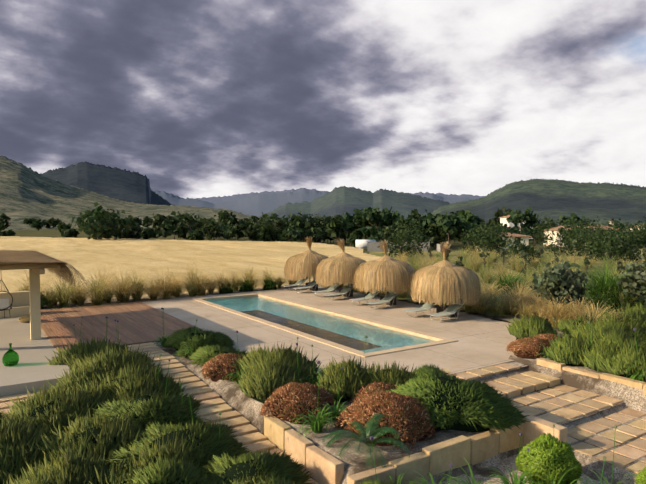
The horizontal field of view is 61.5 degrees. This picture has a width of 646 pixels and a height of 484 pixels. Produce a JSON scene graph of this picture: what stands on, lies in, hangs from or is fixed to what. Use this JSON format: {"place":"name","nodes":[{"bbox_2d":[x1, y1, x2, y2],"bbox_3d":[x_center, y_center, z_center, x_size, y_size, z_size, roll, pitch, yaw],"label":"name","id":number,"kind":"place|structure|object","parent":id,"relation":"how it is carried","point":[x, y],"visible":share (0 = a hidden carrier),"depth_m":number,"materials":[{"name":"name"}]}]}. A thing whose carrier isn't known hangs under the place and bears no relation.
{"place":"outdoors","nodes":[
{"label":"outdoors","id":0,"kind":"place"},
{"bbox_2d":[19,315,29,322],"bbox_3d":[-13.476,3.476,24.639,0.600,0.310,0.600,-1,3,-33],"label":"pouf","id":1,"kind":"object","parent":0,"point":[24,318],"visible":0.79,"depth_m":24.41,"materials":[{"name":"wicker"}]},
{"bbox_2d":[40,161,174,205],"bbox_3d":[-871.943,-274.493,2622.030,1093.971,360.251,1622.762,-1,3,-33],"label":"mountain","id":2,"kind":"structure","parent":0,"point":[120,184],"depth_m":2879.17,"materials":[{"name":"grey stone"}]},
{"bbox_2d":[0,156,271,230],"bbox_3d":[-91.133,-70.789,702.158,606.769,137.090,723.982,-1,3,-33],"label":"mountain","id":3,"kind":"structure","parent":0,"point":[26,192],"depth_m":682.31,"materials":[{"name":"green plant"}]},
{"bbox_2d":[0,342,318,483],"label":"stepping path","id":4,"kind":"structure","parent":0,"point":[212,406],"depth_m":14.52,"materials":[{"name":"stone"}]},
{"bbox_2d":[0,236,379,302],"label":"wheat field","id":5,"kind":"structure","parent":0,"point":[87,256],"depth_m":64.52,"materials":[{"name":"beige plant"}]},
{"bbox_2d":[152,190,478,216],"bbox_3d":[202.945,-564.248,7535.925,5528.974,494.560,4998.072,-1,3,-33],"label":"mountain","id":6,"kind":"structure","parent":0,"point":[257,205],"depth_m":8233.04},
{"bbox_2d":[1,225,644,350],"bbox_3d":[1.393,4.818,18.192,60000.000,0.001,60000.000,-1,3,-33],"label":"ground","id":7,"kind":"structure","parent":0,"point":[82,234],"depth_m":145.93,"materials":[{"name":"brown soil"}]},
{"bbox_2d":[0,202,128,239],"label":"field trees","id":8,"kind":"object","parent":7,"relation":"on","point":[93,217],"depth_m":124.31,"materials":[{"name":"green plant"}]},
{"bbox_2d":[0,206,514,246],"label":"tree line","id":9,"kind":"object","parent":7,"relation":"on","point":[175,224],"depth_m":138.07,"materials":[{"name":"green plant"}]},
{"bbox_2d":[355,240,375,248],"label":"water tank","id":10,"kind":"object","parent":7,"relation":"on","point":[360,244],"visible":0.46,"depth_m":89.13,"materials":[{"name":"white plastic"}]},
{"bbox_2d":[204,223,543,244],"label":"trees","id":11,"kind":"object","parent":7,"relation":"on","point":[296,234],"depth_m":117.64,"materials":[{"name":"green plant"}]},
{"bbox_2d":[340,206,587,249],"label":"trees","id":12,"kind":"object","parent":7,"relation":"on","point":[366,217],"depth_m":119.51,"materials":[{"name":"green plant"}]},
{"bbox_2d":[499,215,532,238],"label":"white house","id":13,"kind":"structure","parent":7,"relation":"on","point":[503,220],"depth_m":160.58,"materials":[{"name":"white paint"}]},
{"bbox_2d":[544,221,625,246],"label":"beige house","id":14,"kind":"structure","parent":7,"relation":"on","point":[555,229],"depth_m":106.50,"materials":[{"name":"beige paint"}]},
{"bbox_2d":[0,0,645,198],"label":"sky","id":15,"kind":"structure","parent":0,"point":[196,98],"materials":[{"name":"grey"}]},
{"bbox_2d":[196,188,484,203],"bbox_3d":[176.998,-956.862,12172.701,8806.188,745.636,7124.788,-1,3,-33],"label":"mountain","id":16,"kind":"structure","parent":0,"point":[215,200],"depth_m":13523.63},
{"bbox_2d":[41,284,645,483],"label":"garden ground","id":17,"kind":"structure","parent":0,"point":[230,393],"depth_m":13.57,"materials":[{"name":"soil"}]},
{"bbox_2d":[0,316,68,396],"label":"pergola floor","id":18,"kind":"structure","parent":17,"relation":"on","point":[31,369],"depth_m":17.51,"materials":[{"name":"beige concrete"}]},
{"bbox_2d":[2,343,18,365],"bbox_3d":[-9.870,3.555,17.151,0.460,0.700,0.460,-1,3,-33],"label":"demijohn","id":19,"kind":"object","parent":18,"relation":"on","point":[10,357],"visible":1,"depth_m":17.01,"materials":[{"name":"green glass"}]},
{"bbox_2d":[0,269,40,339],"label":"pergola posts","id":20,"kind":"object","parent":18,"relation":"on","point":[26,303],"visible":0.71,"depth_m":20.97,"materials":[{"name":"beige paint"}]},
{"bbox_2d":[0,264,65,273],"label":"pergola beams","id":21,"kind":"structure","parent":20,"relation":"on","point":[38,268],"depth_m":19.09,"materials":[{"name":"brown wood"}]},
{"bbox_2d":[0,249,102,319],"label":"thatched roof","id":22,"kind":"structure","parent":21,"relation":"on","point":[20,257],"depth_m":20.68,"materials":[{"name":"beige wicker"}]},
{"bbox_2d":[0,278,12,317],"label":"hanging chair","id":23,"kind":"object","parent":22,"relation":"hanging from","point":[11,296],"visible":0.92,"depth_m":24.22,"materials":[{"name":"black wicker"}]},
{"bbox_2d":[0,298,9,308],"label":"cushion","id":24,"kind":"object","parent":23,"relation":"in","point":[4,303],"visible":0.78,"depth_m":24.20,"materials":[{"name":"white fabric"}]},
{"bbox_2d":[41,302,203,350],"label":"wood deck","id":25,"kind":"structure","parent":17,"relation":"on","point":[139,322],"depth_m":23.90,"materials":[{"name":"brown wood"}]},
{"bbox_2d":[0,290,645,483],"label":"green shrubs","id":26,"kind":"object","parent":17,"relation":"on","point":[40,449],"visible":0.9,"depth_m":12.94,"materials":[{"name":"green plant"}]},
{"bbox_2d":[2,241,645,327],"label":"stipa grasses","id":27,"kind":"object","parent":17,"relation":"on","point":[515,305],"visible":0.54,"depth_m":31.46,"materials":[{"name":"beige plant"}]},
{"bbox_2d":[2,285,645,483],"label":"plants","id":28,"kind":"object","parent":17,"relation":"on","point":[232,471],"visible":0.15,"depth_m":12.56,"materials":[{"name":"plant"}]},
{"bbox_2d":[142,287,536,374],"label":"concrete deck","id":29,"kind":"structure","parent":17,"relation":"on","point":[481,342],"depth_m":22.70,"materials":[{"name":"beige concrete"}]},
{"bbox_2d":[281,277,307,289],"bbox_3d":[-1.797,2.740,36.521,1.980,0.907,0.654,-2,3,-36],"label":"lounger","id":30,"kind":"object","parent":29,"relation":"on","point":[300,281],"visible":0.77,"depth_m":36.56,"materials":[{"name":"grey fabric"}]},
{"bbox_2d":[293,279,316,292],"bbox_3d":[-1.005,2.790,35.147,1.980,0.907,0.654,-2,3,-36],"label":"lounger","id":31,"kind":"object","parent":29,"relation":"on","point":[311,284],"visible":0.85,"depth_m":35.16,"materials":[{"name":"grey fabric"}]},
{"bbox_2d":[284,236,328,280],"bbox_3d":[-0.871,1.054,36.046,3.240,2.943,3.492,-1,3,-33],"label":"umbrella","id":32,"kind":"object","parent":29,"relation":"on","point":[304,265],"visible":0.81,"depth_m":34.94,"materials":[{"name":"plant"}]},
{"bbox_2d":[309,284,317,290],"bbox_3d":[-0.617,2.988,36.048,0.460,0.450,0.460,-1,3,-33],"label":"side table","id":33,"kind":"object","parent":29,"relation":"on","point":[313,288],"visible":0.67,"depth_m":35.88,"materials":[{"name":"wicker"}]},
{"bbox_2d":[209,297,433,352],"bbox_3d":[-1.280,4.306,26.302,3.780,1.430,15.780,-1,3,-33],"label":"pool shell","id":34,"kind":"object","parent":29,"relation":"in","point":[384,340],"depth_m":25.06},
{"bbox_2d":[206,296,433,352],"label":"pool water","id":35,"kind":"structure","parent":34,"relation":"in","point":[255,301],"depth_m":25.25,"materials":[{"name":"teal liquid"}]},
{"bbox_2d":[193,293,457,357],"bbox_3d":[-1.280,3.614,26.277,4.494,0.155,16.494,-1,3,-33],"label":"pool coping","id":36,"kind":"object","parent":29,"relation":"on","point":[438,340],"visible":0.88,"depth_m":23.39,"materials":[{"name":"beige stone"}]},
{"bbox_2d":[312,280,340,296],"bbox_3d":[0.322,2.856,33.349,1.988,0.907,0.678,-1,3,-33],"label":"lounger","id":37,"kind":"object","parent":29,"relation":"on","point":[331,288],"visible":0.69,"depth_m":33.38,"materials":[{"name":"grey fabric"}]},
{"bbox_2d":[324,282,352,299],"bbox_3d":[1.038,2.905,32.003,1.985,0.907,0.671,-1,3,-33],"label":"lounger","id":38,"kind":"object","parent":29,"relation":"on","point":[346,289],"visible":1,"depth_m":32.11,"materials":[{"name":"grey fabric"}]},
{"bbox_2d":[315,239,365,287],"bbox_3d":[1.230,1.187,32.909,3.262,2.941,3.586,-1,3,-33],"label":"umbrella","id":39,"kind":"object","parent":29,"relation":"on","point":[342,267],"visible":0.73,"depth_m":31.77,"materials":[{"name":"wicker"}]},
{"bbox_2d":[343,289,352,296],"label":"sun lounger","id":40,"kind":"object","parent":29,"relation":"on","point":[350,295],"visible":0.52,"depth_m":32.77,"materials":[{"name":"wicker"}]},
{"bbox_2d":[349,288,383,305],"bbox_3d":[2.404,2.978,30.025,1.987,0.907,0.677,-1,3,-33],"label":"lounger","id":41,"kind":"object","parent":29,"relation":"on","point":[369,296],"visible":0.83,"depth_m":30.02,"materials":[{"name":"grey fabric"}]},
{"bbox_2d":[365,289,399,308],"bbox_3d":[3.194,3.025,28.757,1.985,0.907,0.671,-1,3,-33],"label":"lounger","id":42,"kind":"object","parent":29,"relation":"on","point":[389,297],"visible":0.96,"depth_m":28.85,"materials":[{"name":"grey fabric"}]},
{"bbox_2d":[353,239,414,293],"bbox_3d":[3.502,1.303,29.735,3.369,2.983,3.656,-1,3,-33],"label":"umbrella","id":43,"kind":"object","parent":29,"relation":"on","point":[380,273],"visible":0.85,"depth_m":28.50,"materials":[{"name":"wicker"}]},
{"bbox_2d":[385,297,396,305],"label":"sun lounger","id":44,"kind":"object","parent":29,"relation":"on","point":[392,302],"visible":0.54,"depth_m":29.53,"materials":[{"name":"wicker"}]},
{"bbox_2d":[403,298,434,317],"bbox_3d":[4.852,3.114,26.323,1.995,0.907,0.701,-1,3,-33],"label":"lounger","id":45,"kind":"object","parent":29,"relation":"on","point":[426,306],"visible":0.77,"depth_m":26.30,"materials":[{"name":"grey fabric"}]},
{"bbox_2d":[436,305,447,312],"bbox_3d":[5.835,3.339,26.474,0.460,0.450,0.460,-1,3,-33],"label":"side table","id":46,"kind":"object","parent":29,"relation":"on","point":[439,309],"visible":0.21,"depth_m":26.36,"materials":[{"name":"wicker"}]},
{"bbox_2d":[410,241,480,306],"bbox_3d":[5.804,1.445,26.079,3.439,2.959,3.592,-1,3,-33],"label":"umbrella","id":47,"kind":"object","parent":29,"relation":"on","point":[443,281],"visible":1,"depth_m":24.75,"materials":[{"name":"wicker"}]},
{"bbox_2d":[427,299,465,321],"bbox_3d":[5.734,3.158,25.111,1.994,0.907,0.698,-1,3,-33],"label":"lounger","id":48,"kind":"object","parent":29,"relation":"on","point":[451,309],"visible":0.88,"depth_m":25.20,"materials":[{"name":"grey fabric"}]},
{"bbox_2d":[443,307,456,317],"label":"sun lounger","id":49,"kind":"object","parent":29,"relation":"on","point":[452,315],"visible":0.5,"depth_m":25.87,"materials":[{"name":"wicker"}]},
{"bbox_2d":[74,310,637,483],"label":"flower stalks","id":50,"kind":"object","parent":17,"relation":"on","point":[338,393],"visible":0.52,"depth_m":12.46,"materials":[{"name":"green plant"}]},
{"bbox_2d":[73,308,635,483],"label":"flower heads","id":51,"kind":"object","parent":50,"relation":"on","point":[450,464],"visible":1,"depth_m":11.88,"materials":[{"name":"plant"}]},
{"bbox_2d":[75,332,645,483],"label":"agapanthus clumps","id":52,"kind":"object","parent":17,"relation":"on","point":[321,421],"visible":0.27,"depth_m":12.02,"materials":[{"name":"green plant"}]},
{"bbox_2d":[323,414,409,468],"bbox_3d":[0.898,4.035,11.230,1.987,0.752,1.854,-1,3,-33],"label":"cycad plant","id":53,"kind":"object","parent":17,"relation":"on","point":[364,435],"visible":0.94,"depth_m":11.01,"materials":[{"name":"green plant"}]},
{"bbox_2d":[201,333,645,448],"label":"brown shrubs","id":54,"kind":"object","parent":17,"relation":"on","point":[406,410],"visible":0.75,"depth_m":12.71,"materials":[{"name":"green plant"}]},
{"bbox_2d":[264,358,645,483],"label":"stone kerbs","id":55,"kind":"structure","parent":17,"relation":"on","point":[322,466],"depth_m":11.56,"materials":[{"name":"beige stone"}]},
{"bbox_2d":[438,362,623,483],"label":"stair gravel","id":56,"kind":"structure","parent":17,"relation":"on","point":[508,462],"depth_m":11.37,"materials":[{"name":"grey gravel"}]},
{"bbox_2d":[440,363,645,473],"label":"stone steps","id":57,"kind":"structure","parent":56,"relation":"on","point":[520,384],"depth_m":14.09,"materials":[{"name":"beige stone"}]},
{"bbox_2d":[515,433,645,483],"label":"boxwood balls","id":58,"kind":"object","parent":17,"relation":"on","point":[541,461],"visible":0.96,"depth_m":10.48,"materials":[{"name":"green plant"}]},
{"bbox_2d":[259,186,449,220],"bbox_3d":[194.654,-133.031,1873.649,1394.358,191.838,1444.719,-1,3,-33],"label":"mountain","id":59,"kind":"structure","parent":0,"point":[340,200],"depth_m":2078.73,"materials":[{"name":"green plant"}]},
{"bbox_2d":[317,248,645,317],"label":"grass","id":60,"kind":"structure","parent":0,"point":[473,310],"depth_m":55.01,"materials":[{"name":"green plant"}]},
{"bbox_2d":[366,241,441,251],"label":"block wall","id":61,"kind":"structure","parent":60,"relation":"on","point":[372,246],"depth_m":82.71,"materials":[{"name":"grey concrete"}]},
{"bbox_2d":[213,261,643,310],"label":"shrubs","id":62,"kind":"object","parent":60,"relation":"on","point":[599,284],"visible":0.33,"depth_m":28.44,"materials":[{"name":"green plant"}]},
{"bbox_2d":[241,211,645,264],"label":"trees","id":63,"kind":"object","parent":60,"relation":"on","point":[609,240],"depth_m":70.84,"materials":[{"name":"green plant"}]},
{"bbox_2d":[476,233,531,249],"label":"house annex","id":64,"kind":"object","parent":60,"relation":"on","point":[520,236],"visible":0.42,"depth_m":86.53,"materials":[{"name":"beige paint"}]},
{"bbox_2d":[409,238,645,279],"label":"saplings","id":65,"kind":"object","parent":60,"relation":"on","point":[482,254],"depth_m":50.24,"materials":[{"name":"green plant"}]},
{"bbox_2d":[530,257,645,305],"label":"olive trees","id":66,"kind":"object","parent":60,"relation":"on","point":[562,280],"depth_m":24.69,"materials":[{"name":"green plant"}]},
{"bbox_2d":[426,178,645,225],"bbox_3d":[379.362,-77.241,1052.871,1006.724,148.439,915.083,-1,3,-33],"label":"mountain","id":67,"kind":"structure","parent":0,"point":[553,199],"depth_m":1059.16,"materials":[{"name":"green plant"}]}
]}

